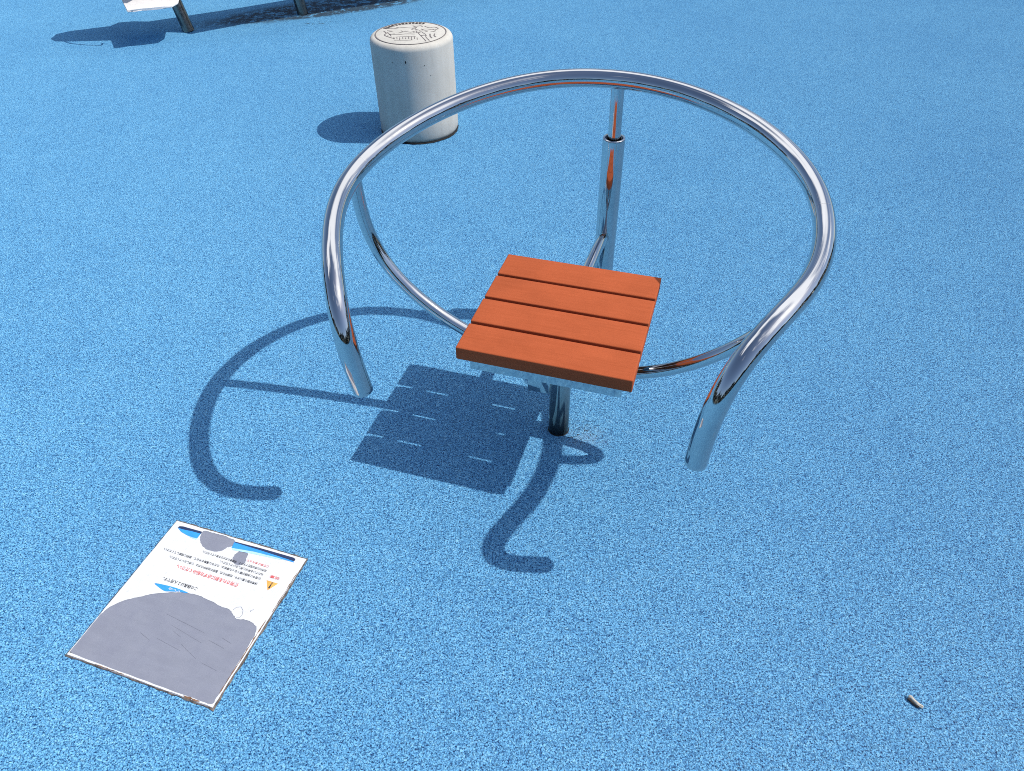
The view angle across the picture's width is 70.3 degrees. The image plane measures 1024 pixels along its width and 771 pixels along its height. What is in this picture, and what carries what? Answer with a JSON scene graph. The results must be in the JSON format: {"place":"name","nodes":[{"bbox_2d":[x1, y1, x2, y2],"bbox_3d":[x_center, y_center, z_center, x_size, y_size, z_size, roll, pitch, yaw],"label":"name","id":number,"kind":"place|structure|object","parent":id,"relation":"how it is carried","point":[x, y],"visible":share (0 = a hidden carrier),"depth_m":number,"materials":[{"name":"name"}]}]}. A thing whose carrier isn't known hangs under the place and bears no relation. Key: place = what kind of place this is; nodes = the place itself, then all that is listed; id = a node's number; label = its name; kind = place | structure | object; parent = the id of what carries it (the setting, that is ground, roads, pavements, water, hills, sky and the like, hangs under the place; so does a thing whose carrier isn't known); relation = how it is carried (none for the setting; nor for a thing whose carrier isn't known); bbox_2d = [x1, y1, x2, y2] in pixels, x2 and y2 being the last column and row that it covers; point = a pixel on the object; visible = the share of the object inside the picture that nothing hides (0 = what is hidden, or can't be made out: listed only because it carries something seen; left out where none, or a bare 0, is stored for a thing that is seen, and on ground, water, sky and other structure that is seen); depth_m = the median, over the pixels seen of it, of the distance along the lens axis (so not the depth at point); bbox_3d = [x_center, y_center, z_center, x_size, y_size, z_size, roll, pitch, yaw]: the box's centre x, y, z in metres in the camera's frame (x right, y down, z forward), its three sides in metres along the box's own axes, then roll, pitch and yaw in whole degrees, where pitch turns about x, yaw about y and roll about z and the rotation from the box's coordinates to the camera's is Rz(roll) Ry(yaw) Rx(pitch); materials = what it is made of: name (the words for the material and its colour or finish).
{"place":"outdoors","nodes":[
{"label":"outdoors","id":0,"kind":"place"},
{"bbox_2d":[0,0,1023,770],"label":"ground","id":1,"kind":"structure","parent":0,"point":[816,564],"depth_m":2.31,"materials":[{"name":"blue rubber"}]},
{"bbox_2d":[65,520,307,710],"bbox_3d":[-0.785,0.542,1.791,0.410,0.007,0.415,12,44,14],"label":"notice plate","id":2,"kind":"object","parent":1,"relation":"on","point":[187,612],"visible":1,"depth_m":1.77,"materials":[{"name":"white plastic"}]},
{"bbox_2d":[122,0,307,32],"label":"long bench","id":3,"kind":"object","parent":1,"relation":"on","point":[181,14],"visible":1,"depth_m":4.89,"materials":[{"name":"silver metal"}]},
{"bbox_2d":[370,22,458,143],"bbox_3d":[-0.492,-1.547,3.713,0.408,0.477,0.415,-1,42,0],"label":"concrete stool","id":4,"kind":"object","parent":1,"relation":"on","point":[413,67],"visible":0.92,"depth_m":3.55,"materials":[{"name":"white concrete"}]},
{"bbox_2d":[321,68,836,471],"bbox_3d":[0.163,-0.249,1.990,1.197,0.874,1.049,11,44,13],"label":"twist bench","id":5,"kind":"object","parent":1,"relation":"on","point":[558,331],"visible":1,"depth_m":1.88,"materials":[{"name":"silver metal"}]},
{"bbox_2d":[907,695,922,708],"bbox_3d":[0.882,0.693,1.590,0.014,0.010,0.035,-30,50,-28],"label":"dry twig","id":6,"kind":"object","parent":1,"relation":"on","point":[913,701],"visible":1,"depth_m":1.59,"materials":[{"name":"plant"}]}
]}

